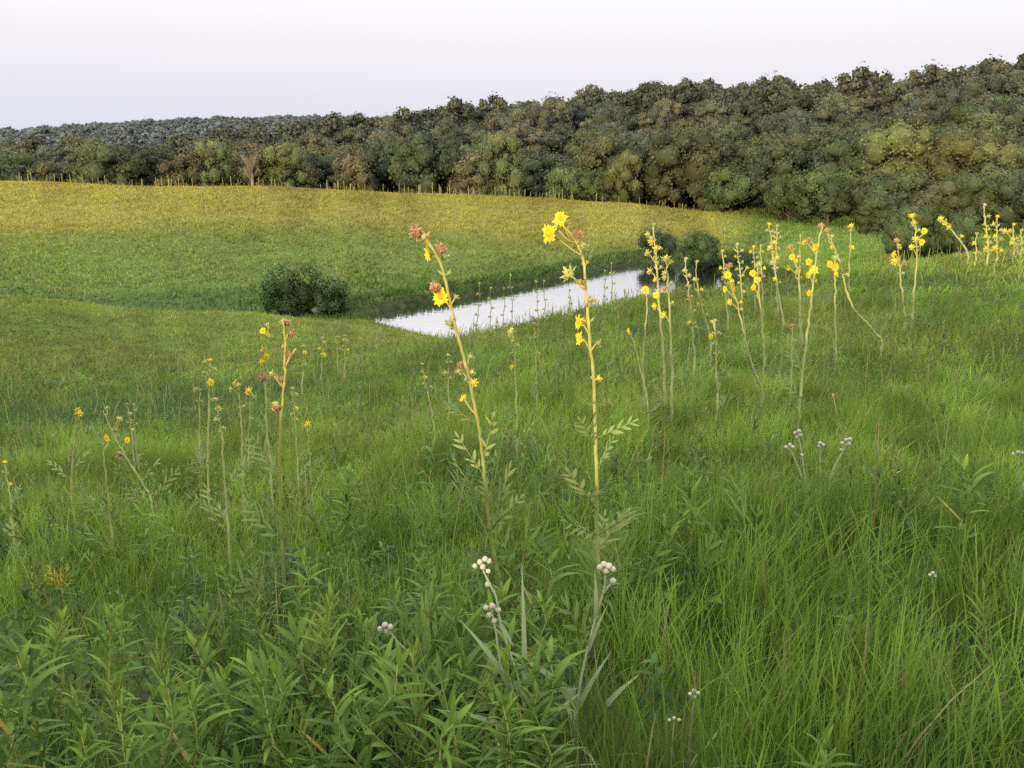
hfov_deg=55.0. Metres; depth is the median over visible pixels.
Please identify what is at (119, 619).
leafy forb
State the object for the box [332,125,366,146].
broadleaf tree
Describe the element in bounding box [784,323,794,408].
compass plant
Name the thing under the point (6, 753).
leafy ground cover
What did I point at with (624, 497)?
leafy forb
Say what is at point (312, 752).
leafy forb
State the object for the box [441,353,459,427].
compass plant
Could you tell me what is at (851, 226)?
compass plant
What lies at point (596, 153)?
broadleaf tree
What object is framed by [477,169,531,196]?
broadleaf tree
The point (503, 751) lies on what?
leafy forb
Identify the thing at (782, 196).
broadleaf tree
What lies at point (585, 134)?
broadleaf tree
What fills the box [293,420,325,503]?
compass plant
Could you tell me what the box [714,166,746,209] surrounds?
broadleaf tree
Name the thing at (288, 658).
divided leaf plant
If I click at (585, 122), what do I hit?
broadleaf tree
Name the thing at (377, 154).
broadleaf tree
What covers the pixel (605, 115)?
broadleaf tree
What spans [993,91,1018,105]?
broadleaf tree
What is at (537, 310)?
compass plant
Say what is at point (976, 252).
compass plant
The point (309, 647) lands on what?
leafy forb
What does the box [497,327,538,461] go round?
compass plant
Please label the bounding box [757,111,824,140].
broadleaf tree
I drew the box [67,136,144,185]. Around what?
broadleaf tree
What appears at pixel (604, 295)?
compass plant
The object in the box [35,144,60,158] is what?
broadleaf tree
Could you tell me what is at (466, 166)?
broadleaf tree
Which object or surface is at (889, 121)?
broadleaf tree
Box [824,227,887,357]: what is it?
compass plant
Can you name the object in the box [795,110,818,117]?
broadleaf tree
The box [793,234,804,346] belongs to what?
compass plant
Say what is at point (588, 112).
broadleaf tree
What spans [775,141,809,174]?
broadleaf tree
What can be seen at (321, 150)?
broadleaf tree
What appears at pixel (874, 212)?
broadleaf tree
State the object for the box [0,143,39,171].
broadleaf tree
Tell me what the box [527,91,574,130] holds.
broadleaf tree
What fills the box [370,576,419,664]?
leafy forb
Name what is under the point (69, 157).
broadleaf tree
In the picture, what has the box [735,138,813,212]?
broadleaf tree
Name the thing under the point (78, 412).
compass plant
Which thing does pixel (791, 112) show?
broadleaf tree
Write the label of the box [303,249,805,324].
bank grass
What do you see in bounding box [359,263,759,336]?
pond water
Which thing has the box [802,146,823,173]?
broadleaf tree
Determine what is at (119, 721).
leafy forb
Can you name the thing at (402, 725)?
divided leaf plant
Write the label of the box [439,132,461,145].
broadleaf tree
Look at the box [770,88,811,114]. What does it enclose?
broadleaf tree
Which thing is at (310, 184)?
broadleaf tree
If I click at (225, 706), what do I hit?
leafy forb
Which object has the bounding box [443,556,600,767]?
white headed plant
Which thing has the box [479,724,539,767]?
leafy forb
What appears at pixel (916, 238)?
compass plant
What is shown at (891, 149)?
broadleaf tree
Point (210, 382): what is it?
compass plant
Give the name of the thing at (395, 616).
divided leaf plant
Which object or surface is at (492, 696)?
leafy forb
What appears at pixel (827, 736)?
leafy forb
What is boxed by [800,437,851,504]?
white headed plant
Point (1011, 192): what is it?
broadleaf tree
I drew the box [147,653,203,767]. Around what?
leafy forb
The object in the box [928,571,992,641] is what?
white headed plant
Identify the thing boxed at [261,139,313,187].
broadleaf tree
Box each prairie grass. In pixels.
[0,180,1023,324]
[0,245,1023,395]
[0,369,1023,608]
[0,456,1023,767]
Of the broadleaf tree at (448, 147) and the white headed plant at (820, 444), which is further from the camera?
the broadleaf tree at (448, 147)
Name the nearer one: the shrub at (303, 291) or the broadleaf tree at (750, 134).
the shrub at (303, 291)
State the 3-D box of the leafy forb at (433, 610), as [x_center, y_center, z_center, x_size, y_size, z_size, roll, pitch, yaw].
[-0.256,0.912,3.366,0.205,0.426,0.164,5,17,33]
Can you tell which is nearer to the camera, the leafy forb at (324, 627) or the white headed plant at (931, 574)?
the leafy forb at (324, 627)
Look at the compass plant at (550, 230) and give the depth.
3.44 m
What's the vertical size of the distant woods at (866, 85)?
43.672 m
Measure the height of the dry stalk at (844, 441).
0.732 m
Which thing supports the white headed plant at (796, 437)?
on the ground at (446, 237)
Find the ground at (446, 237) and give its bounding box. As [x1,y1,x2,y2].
[0,183,1023,767]
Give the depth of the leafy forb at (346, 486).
5.82 m
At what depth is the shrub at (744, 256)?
88.79 m
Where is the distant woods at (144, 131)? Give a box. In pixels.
[0,114,388,151]
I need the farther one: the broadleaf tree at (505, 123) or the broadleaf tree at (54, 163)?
the broadleaf tree at (505, 123)
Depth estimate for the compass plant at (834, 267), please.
13.10 m
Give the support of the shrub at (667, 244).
on the ground at (446, 237)
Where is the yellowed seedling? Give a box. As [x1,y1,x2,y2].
[43,557,73,602]
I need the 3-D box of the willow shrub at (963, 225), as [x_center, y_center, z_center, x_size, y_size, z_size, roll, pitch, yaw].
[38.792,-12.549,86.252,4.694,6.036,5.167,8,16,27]
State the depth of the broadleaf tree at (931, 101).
200.39 m
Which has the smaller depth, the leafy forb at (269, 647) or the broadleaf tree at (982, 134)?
the leafy forb at (269, 647)
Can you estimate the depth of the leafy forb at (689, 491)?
4.53 m
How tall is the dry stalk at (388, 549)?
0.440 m
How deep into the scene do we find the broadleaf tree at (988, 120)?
164.11 m
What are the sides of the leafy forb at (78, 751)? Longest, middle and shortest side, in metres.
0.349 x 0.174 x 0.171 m
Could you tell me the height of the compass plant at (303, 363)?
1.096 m
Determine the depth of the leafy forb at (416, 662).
2.75 m
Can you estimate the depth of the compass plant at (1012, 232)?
28.08 m
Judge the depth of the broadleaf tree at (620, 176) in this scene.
158.05 m
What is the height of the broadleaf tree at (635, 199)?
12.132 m
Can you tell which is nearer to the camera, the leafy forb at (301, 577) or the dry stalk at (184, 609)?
the dry stalk at (184, 609)
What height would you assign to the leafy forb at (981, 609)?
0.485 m
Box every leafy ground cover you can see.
[0,283,1023,578]
[0,449,1023,767]
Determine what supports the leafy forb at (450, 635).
on the ground at (446, 237)
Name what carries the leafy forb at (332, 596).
on the ground at (446, 237)
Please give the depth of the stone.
64.91 m
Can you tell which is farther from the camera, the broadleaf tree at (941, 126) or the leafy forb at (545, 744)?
the broadleaf tree at (941, 126)
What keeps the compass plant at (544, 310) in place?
on the ground at (446, 237)
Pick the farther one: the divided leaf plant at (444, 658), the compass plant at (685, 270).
the compass plant at (685, 270)
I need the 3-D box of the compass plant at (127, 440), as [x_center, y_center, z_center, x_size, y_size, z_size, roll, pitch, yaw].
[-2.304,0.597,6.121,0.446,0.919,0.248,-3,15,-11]
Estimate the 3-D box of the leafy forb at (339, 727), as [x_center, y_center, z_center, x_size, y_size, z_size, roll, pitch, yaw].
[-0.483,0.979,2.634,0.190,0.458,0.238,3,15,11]
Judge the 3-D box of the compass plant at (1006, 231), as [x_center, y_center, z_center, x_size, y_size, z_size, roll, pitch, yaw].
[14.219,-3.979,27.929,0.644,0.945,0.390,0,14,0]
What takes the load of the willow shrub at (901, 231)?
on the ground at (446, 237)
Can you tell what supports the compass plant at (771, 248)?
on the ground at (446, 237)
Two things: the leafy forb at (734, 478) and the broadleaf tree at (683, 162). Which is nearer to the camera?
the leafy forb at (734, 478)
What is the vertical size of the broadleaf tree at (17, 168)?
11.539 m
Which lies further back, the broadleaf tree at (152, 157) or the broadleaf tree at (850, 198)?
the broadleaf tree at (152, 157)
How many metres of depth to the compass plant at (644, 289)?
9.12 m
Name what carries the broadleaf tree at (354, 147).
on the ground at (446, 237)
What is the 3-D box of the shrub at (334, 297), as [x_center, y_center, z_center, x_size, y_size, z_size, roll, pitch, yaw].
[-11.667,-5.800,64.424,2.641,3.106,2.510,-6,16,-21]
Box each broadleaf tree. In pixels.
[0,141,14,152]
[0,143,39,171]
[0,155,12,174]
[0,171,23,181]
[3,162,26,175]
[20,163,76,180]
[24,160,76,182]
[31,157,63,167]
[33,159,76,176]
[34,150,61,161]
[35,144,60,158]
[55,129,99,163]
[64,138,92,165]
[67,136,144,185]
[132,144,176,186]
[150,149,212,186]
[154,146,177,155]
[185,136,207,151]
[190,136,234,186]
[224,138,242,149]
[224,154,246,186]
[227,135,259,152]
[231,147,248,156]
[234,141,281,186]
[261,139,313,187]
[291,125,331,155]
[301,160,322,188]
[303,139,352,156]
[303,151,336,188]
[320,138,339,146]
[320,151,346,160]
[325,152,377,190]
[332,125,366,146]
[340,135,389,155]
[348,142,398,192]
[352,134,411,192]
[362,126,406,144]
[368,112,411,138]
[382,128,465,193]
[401,123,419,135]
[404,129,427,142]
[428,119,461,136]
[433,130,463,191]
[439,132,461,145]
[442,147,483,194]
[454,138,528,158]
[455,172,492,195]
[459,121,481,135]
[460,124,486,146]
[464,129,496,148]
[468,129,501,138]
[475,130,527,196]
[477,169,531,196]
[484,111,504,132]
[494,108,526,117]
[496,104,526,133]
[503,119,549,157]
[509,100,555,146]
[518,148,572,197]
[518,154,540,196]
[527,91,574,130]
[529,130,569,155]
[539,162,589,199]
[547,122,573,154]
[560,156,572,164]
[560,167,611,201]
[564,125,606,155]
[565,140,592,158]
[566,126,640,201]
[574,100,629,128]
[578,117,593,130]
[586,118,632,132]
[592,106,638,132]
[596,145,665,205]
[599,145,645,202]
[606,126,630,136]
[612,129,654,149]
[625,145,685,205]
[635,103,671,133]
[636,129,723,204]
[639,120,735,210]
[650,95,684,120]
[666,127,682,135]
[667,117,694,129]
[674,119,715,138]
[682,139,745,206]
[686,100,719,125]
[694,101,727,129]
[697,162,762,212]
[709,123,749,144]
[714,138,748,163]
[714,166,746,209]
[715,112,755,131]
[719,121,751,130]
[728,98,768,133]
[734,141,776,167]
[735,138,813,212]
[742,128,759,144]
[748,129,790,146]
[754,112,783,139]
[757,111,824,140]
[759,169,810,219]
[765,108,807,117]
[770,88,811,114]
[775,124,830,173]
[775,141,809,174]
[786,163,862,224]
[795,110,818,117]
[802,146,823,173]
[803,123,879,173]
[806,103,857,132]
[807,122,843,136]
[814,88,863,123]
[827,114,879,135]
[830,170,892,226]
[852,112,889,128]
[852,194,901,233]
[857,113,937,178]
[858,108,870,118]
[860,105,871,113]
[864,174,916,213]
[877,78,924,116]
[883,116,893,127]
[887,104,944,130]
[891,167,937,207]
[905,96,957,120]
[907,127,990,189]
[912,93,951,126]
[912,174,980,215]
[914,125,931,133]
[920,84,976,106]
[927,121,960,132]
[930,124,956,141]
[936,169,997,223]
[941,101,990,127]
[942,121,1009,147]
[953,137,1023,176]
[959,74,1008,97]
[959,91,999,106]
[961,108,1022,137]
[974,165,1022,228]
[977,101,1019,116]
[978,72,995,78]
[988,172,1023,228]
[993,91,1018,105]
[995,68,1023,83]
[997,137,1023,173]
[1000,96,1023,108]
[1003,72,1023,99]
[1004,133,1017,145]
[1007,102,1023,135]
[1015,134,1023,143]
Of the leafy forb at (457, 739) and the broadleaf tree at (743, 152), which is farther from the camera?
the broadleaf tree at (743, 152)
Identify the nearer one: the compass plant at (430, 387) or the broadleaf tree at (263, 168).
the compass plant at (430, 387)
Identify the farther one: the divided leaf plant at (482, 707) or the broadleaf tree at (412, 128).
the broadleaf tree at (412, 128)
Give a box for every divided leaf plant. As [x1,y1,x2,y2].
[110,695,208,767]
[168,602,235,674]
[171,668,372,767]
[176,613,331,740]
[231,646,397,767]
[254,611,374,751]
[267,611,406,749]
[296,613,419,688]
[316,691,473,767]
[337,611,505,748]
[346,637,512,767]
[356,621,468,748]
[360,603,473,718]
[370,599,453,663]
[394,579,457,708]
[397,649,493,767]
[487,512,564,579]
[530,523,651,622]
[572,509,684,619]
[638,532,753,617]
[695,504,789,563]
[724,474,804,574]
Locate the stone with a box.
[311,307,320,313]
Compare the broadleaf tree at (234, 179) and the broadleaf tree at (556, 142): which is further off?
the broadleaf tree at (556, 142)
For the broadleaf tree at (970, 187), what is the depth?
123.50 m
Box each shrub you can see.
[255,257,298,313]
[273,259,323,315]
[315,272,355,314]
[634,220,679,256]
[673,222,723,273]
[718,245,759,265]
[876,212,923,259]
[885,199,951,261]
[929,207,980,255]
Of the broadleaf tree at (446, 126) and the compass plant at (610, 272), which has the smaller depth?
the compass plant at (610, 272)
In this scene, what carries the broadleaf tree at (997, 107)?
on the ground at (446, 237)
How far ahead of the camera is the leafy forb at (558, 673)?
2.65 m
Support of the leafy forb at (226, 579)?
on the ground at (446, 237)
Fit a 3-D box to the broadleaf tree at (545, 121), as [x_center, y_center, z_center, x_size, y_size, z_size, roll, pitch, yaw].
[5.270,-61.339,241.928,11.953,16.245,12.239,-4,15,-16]
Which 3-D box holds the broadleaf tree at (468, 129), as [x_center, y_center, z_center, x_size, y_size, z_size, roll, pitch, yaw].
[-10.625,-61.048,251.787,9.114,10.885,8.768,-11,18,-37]
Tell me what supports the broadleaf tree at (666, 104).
on the ground at (446, 237)
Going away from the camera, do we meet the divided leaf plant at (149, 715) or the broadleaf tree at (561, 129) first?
the divided leaf plant at (149, 715)
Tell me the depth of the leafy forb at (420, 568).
3.79 m
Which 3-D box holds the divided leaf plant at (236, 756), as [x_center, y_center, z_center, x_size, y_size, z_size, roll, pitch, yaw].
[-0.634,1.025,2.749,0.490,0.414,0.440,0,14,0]
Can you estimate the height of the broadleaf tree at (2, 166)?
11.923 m
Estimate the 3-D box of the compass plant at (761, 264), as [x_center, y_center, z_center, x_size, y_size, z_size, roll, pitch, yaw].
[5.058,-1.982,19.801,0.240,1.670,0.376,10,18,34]
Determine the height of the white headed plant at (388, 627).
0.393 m
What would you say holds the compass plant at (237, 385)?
on the ground at (446, 237)
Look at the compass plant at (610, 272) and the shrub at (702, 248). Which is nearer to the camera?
the compass plant at (610, 272)
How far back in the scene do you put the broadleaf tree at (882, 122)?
194.08 m
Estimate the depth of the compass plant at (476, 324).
26.44 m
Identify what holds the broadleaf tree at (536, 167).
on the ground at (446, 237)
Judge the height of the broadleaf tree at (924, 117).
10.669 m
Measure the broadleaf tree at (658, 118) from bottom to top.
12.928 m
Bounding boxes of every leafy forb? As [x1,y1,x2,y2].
[0,635,74,767]
[0,664,47,762]
[0,677,81,767]
[2,605,88,715]
[18,552,44,631]
[27,611,71,738]
[32,623,93,728]
[43,722,113,767]
[56,685,113,767]
[79,602,147,735]
[88,599,149,704]
[91,672,145,767]
[96,673,149,767]
[107,598,136,671]
[114,678,200,767]
[126,490,168,566]
[134,639,189,762]
[138,618,179,702]
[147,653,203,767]
[158,630,227,763]
[163,674,241,767]
[165,639,222,747]
[187,660,253,764]
[213,565,250,625]
[226,647,303,767]
[230,655,320,767]
[235,594,272,670]
[254,631,291,696]
[268,614,342,718]
[271,547,335,633]
[292,711,325,766]
[295,634,344,730]
[297,592,347,743]
[297,673,366,767]
[314,583,362,681]
[331,465,361,538]
[332,647,436,767]
[334,608,385,682]
[347,679,385,765]
[348,634,429,767]
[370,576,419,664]
[371,565,467,666]
[388,635,449,763]
[405,553,450,619]
[405,698,477,767]
[409,593,452,694]
[417,435,453,495]
[421,690,490,767]
[432,583,495,744]
[436,582,467,703]
[447,577,520,699]
[455,642,532,767]
[462,573,492,688]
[476,683,558,767]
[478,641,566,767]
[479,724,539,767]
[481,692,530,767]
[486,615,541,697]
[488,581,529,678]
[500,539,580,646]
[501,580,530,651]
[501,588,549,689]
[505,633,587,766]
[505,647,582,764]
[513,590,564,719]
[513,679,586,767]
[556,498,589,587]
[599,489,644,571]
[644,512,687,613]
[672,466,710,557]
[721,463,747,559]
[789,724,861,767]
[935,450,996,559]
[963,579,1013,703]
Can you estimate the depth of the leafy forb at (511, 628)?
3.09 m
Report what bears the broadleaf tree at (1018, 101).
on the ground at (446, 237)
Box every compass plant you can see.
[1,460,22,553]
[42,407,96,534]
[75,434,132,567]
[103,406,180,533]
[115,403,146,484]
[122,403,155,476]
[182,386,211,471]
[188,359,226,509]
[193,397,255,582]
[221,379,261,517]
[228,318,317,616]
[237,386,262,490]
[244,322,277,516]
[276,387,321,507]
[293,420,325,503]
[296,345,308,397]
[318,337,328,384]
[333,336,341,373]
[339,334,349,382]
[409,222,538,646]
[420,362,443,445]
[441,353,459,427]
[469,282,480,339]
[485,287,494,338]
[495,287,505,336]
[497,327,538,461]
[505,274,517,335]
[530,280,544,331]
[530,318,552,410]
[539,280,551,328]
[542,211,643,658]
[560,289,572,326]
[594,270,607,315]
[602,262,615,313]
[626,328,660,433]
[632,286,661,423]
[644,223,681,425]
[650,255,685,427]
[682,257,704,379]
[692,260,716,368]
[701,319,728,424]
[718,250,731,335]
[723,263,764,414]
[732,242,755,362]
[747,245,760,316]
[749,264,777,378]
[756,244,765,319]
[765,222,790,332]
[771,225,781,314]
[776,222,824,425]
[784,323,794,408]
[786,244,804,359]
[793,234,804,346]
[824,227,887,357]
[826,255,842,368]
[843,223,854,299]
[890,238,911,337]
[906,213,927,335]
[937,216,971,265]
[972,232,981,264]
[982,203,993,265]
[991,215,1003,262]
[1002,227,1023,259]
[1009,222,1020,258]
[1017,229,1023,256]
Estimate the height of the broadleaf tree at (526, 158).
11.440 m
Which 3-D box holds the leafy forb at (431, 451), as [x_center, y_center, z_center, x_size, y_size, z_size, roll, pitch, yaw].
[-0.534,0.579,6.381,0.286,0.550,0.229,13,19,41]
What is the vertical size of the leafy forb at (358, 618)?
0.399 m
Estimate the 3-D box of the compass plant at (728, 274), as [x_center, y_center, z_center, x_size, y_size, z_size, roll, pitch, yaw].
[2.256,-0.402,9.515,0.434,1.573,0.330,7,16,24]
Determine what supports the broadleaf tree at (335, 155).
on the ground at (446, 237)
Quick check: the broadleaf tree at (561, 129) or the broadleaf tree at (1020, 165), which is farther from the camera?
the broadleaf tree at (561, 129)
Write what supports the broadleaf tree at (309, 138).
on the ground at (446, 237)
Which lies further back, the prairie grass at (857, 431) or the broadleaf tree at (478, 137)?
the broadleaf tree at (478, 137)
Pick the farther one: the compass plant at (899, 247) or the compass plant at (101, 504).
the compass plant at (899, 247)
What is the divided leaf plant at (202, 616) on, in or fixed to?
on the ground at (446, 237)
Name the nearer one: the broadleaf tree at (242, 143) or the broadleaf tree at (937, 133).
the broadleaf tree at (937, 133)
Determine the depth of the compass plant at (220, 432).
5.11 m
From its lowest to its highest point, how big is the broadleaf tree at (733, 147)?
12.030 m
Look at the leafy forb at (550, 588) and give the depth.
3.54 m
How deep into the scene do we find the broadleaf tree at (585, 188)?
166.20 m
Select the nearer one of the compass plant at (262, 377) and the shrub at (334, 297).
the compass plant at (262, 377)
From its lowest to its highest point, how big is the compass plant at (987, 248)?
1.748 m
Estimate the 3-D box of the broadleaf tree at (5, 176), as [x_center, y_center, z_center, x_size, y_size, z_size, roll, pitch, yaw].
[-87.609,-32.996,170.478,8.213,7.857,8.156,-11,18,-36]
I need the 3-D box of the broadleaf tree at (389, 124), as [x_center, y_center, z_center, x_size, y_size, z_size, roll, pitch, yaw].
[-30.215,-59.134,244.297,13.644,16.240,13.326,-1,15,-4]
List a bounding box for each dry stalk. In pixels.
[105,620,145,706]
[182,543,186,695]
[386,546,390,621]
[832,393,855,495]
[871,423,879,560]
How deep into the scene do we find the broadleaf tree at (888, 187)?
127.55 m
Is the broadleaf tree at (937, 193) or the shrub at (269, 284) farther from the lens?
the broadleaf tree at (937, 193)
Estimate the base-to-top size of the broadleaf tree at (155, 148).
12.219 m
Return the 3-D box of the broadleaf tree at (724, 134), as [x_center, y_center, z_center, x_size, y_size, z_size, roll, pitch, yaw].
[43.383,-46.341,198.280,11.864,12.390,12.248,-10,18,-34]
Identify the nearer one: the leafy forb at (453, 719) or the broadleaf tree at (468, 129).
the leafy forb at (453, 719)
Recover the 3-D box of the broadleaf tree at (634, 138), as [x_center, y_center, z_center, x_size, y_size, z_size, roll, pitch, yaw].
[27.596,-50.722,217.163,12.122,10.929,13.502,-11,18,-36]
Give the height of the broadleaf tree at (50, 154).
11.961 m
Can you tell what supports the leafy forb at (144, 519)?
on the ground at (446, 237)
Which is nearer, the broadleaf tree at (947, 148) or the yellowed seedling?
the yellowed seedling
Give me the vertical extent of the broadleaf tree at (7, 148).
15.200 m
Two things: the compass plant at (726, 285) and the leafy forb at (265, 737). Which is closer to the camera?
the leafy forb at (265, 737)
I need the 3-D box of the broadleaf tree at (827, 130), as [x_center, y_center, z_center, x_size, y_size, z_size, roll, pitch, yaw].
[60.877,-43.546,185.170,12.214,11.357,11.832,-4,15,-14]
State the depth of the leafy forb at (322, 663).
3.06 m
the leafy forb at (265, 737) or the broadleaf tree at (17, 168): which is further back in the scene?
the broadleaf tree at (17, 168)
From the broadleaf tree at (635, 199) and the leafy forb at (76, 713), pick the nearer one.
the leafy forb at (76, 713)
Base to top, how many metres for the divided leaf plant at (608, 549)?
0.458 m
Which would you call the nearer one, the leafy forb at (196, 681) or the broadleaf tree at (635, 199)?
the leafy forb at (196, 681)
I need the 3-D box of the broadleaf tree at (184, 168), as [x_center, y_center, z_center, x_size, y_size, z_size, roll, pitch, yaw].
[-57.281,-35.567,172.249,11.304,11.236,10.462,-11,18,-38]
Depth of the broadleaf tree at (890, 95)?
216.39 m
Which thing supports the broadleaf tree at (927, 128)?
on the ground at (446, 237)
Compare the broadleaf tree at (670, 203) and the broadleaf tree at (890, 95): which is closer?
the broadleaf tree at (670, 203)
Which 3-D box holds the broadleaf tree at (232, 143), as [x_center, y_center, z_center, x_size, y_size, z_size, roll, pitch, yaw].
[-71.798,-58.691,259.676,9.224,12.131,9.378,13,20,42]
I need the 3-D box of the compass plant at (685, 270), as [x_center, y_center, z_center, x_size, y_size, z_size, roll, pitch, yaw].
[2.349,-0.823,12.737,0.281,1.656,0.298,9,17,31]
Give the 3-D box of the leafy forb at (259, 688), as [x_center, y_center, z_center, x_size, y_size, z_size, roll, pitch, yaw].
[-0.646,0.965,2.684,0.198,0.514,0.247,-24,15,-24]
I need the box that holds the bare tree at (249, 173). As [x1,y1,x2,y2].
[239,151,258,184]
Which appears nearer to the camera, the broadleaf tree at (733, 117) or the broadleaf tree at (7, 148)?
the broadleaf tree at (733, 117)
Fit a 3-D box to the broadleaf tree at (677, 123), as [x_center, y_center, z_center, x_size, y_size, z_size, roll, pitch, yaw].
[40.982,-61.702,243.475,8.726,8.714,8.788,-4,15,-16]
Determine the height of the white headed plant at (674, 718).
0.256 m
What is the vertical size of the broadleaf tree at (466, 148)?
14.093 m
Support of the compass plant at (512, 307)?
on the ground at (446, 237)
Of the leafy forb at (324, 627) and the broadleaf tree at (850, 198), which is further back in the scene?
the broadleaf tree at (850, 198)
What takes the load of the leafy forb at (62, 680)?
on the ground at (446, 237)
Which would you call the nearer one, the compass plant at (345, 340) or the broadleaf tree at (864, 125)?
the compass plant at (345, 340)
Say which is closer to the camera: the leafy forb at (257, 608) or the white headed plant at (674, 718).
the white headed plant at (674, 718)
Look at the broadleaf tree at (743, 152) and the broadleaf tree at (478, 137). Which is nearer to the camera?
the broadleaf tree at (743, 152)
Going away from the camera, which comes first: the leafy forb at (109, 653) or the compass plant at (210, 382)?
the leafy forb at (109, 653)
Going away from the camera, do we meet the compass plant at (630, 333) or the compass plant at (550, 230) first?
the compass plant at (550, 230)
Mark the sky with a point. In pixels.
(62, 61)
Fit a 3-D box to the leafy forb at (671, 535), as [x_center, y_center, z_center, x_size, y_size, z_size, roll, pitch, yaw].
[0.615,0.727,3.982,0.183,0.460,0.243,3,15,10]
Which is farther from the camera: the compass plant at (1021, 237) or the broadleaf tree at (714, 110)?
the broadleaf tree at (714, 110)
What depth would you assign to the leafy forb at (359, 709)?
2.64 m
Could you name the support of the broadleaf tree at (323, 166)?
on the ground at (446, 237)
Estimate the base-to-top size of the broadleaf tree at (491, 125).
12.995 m
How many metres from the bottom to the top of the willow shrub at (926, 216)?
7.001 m
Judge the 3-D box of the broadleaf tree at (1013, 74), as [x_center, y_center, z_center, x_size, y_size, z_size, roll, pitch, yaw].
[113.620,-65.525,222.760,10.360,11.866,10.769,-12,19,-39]
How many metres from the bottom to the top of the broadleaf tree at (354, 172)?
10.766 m
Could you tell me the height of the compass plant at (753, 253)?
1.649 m
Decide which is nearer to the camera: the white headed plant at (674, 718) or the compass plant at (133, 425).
the white headed plant at (674, 718)
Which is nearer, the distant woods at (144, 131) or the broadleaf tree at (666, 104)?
the broadleaf tree at (666, 104)
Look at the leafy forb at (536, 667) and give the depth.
2.67 m
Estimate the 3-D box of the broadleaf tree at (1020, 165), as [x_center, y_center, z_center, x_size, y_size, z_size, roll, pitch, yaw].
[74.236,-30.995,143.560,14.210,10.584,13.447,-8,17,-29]
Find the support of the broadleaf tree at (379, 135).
on the ground at (446, 237)
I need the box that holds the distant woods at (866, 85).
[1,53,1023,156]
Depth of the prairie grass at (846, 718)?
3.47 m
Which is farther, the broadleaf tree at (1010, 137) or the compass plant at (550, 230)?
the broadleaf tree at (1010, 137)
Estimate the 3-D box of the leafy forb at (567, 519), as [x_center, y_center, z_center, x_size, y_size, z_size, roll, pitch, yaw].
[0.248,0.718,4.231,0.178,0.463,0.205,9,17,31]
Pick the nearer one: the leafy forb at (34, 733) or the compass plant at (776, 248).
the leafy forb at (34, 733)
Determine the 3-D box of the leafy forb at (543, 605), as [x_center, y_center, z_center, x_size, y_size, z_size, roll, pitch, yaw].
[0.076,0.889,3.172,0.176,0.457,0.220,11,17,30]
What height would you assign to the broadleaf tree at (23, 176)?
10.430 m
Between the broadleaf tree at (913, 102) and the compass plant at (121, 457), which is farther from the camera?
the broadleaf tree at (913, 102)
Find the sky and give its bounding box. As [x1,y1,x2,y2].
[0,0,1023,129]
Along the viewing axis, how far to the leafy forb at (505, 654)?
2.62 m
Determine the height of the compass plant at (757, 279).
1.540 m
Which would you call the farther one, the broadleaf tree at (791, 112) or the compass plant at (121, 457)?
the broadleaf tree at (791, 112)
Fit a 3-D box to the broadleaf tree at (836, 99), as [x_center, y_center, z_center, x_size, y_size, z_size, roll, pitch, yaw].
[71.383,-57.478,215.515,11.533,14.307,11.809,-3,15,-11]
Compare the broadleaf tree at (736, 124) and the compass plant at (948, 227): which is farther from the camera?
the broadleaf tree at (736, 124)
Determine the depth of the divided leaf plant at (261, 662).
2.86 m
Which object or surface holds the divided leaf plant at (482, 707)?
on the ground at (446, 237)
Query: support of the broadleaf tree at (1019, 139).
on the ground at (446, 237)
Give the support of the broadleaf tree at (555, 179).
on the ground at (446, 237)
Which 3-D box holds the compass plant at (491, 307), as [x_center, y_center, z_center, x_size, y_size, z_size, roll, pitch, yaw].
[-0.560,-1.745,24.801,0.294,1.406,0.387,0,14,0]
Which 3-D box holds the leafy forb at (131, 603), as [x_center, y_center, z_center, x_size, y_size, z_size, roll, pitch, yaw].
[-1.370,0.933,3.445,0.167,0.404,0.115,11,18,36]
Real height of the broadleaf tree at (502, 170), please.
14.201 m
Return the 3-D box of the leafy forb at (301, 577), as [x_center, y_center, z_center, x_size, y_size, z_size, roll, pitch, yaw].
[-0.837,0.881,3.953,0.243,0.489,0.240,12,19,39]
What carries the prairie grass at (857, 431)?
on the ground at (446, 237)
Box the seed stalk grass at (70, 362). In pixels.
[0,238,1022,686]
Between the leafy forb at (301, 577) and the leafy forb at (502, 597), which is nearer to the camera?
the leafy forb at (502, 597)
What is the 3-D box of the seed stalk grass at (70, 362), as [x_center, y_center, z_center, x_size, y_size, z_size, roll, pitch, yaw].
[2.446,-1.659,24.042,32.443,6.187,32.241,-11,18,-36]
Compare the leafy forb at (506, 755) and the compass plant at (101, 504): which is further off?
the compass plant at (101, 504)
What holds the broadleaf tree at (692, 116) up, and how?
on the ground at (446, 237)
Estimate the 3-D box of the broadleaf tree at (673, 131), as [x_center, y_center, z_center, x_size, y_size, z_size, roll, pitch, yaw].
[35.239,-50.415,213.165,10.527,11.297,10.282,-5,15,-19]
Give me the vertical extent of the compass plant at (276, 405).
1.441 m
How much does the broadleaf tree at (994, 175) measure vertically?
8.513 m
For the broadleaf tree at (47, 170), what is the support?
on the ground at (446, 237)
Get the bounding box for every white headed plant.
[377,622,480,725]
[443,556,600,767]
[499,561,639,767]
[668,716,749,767]
[688,689,727,767]
[784,429,820,505]
[789,441,824,480]
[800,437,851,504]
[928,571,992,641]
[985,450,1023,507]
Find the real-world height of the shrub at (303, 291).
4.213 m
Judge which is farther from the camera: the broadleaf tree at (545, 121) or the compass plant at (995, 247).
the broadleaf tree at (545, 121)
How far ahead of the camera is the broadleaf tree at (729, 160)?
167.29 m
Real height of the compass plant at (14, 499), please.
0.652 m

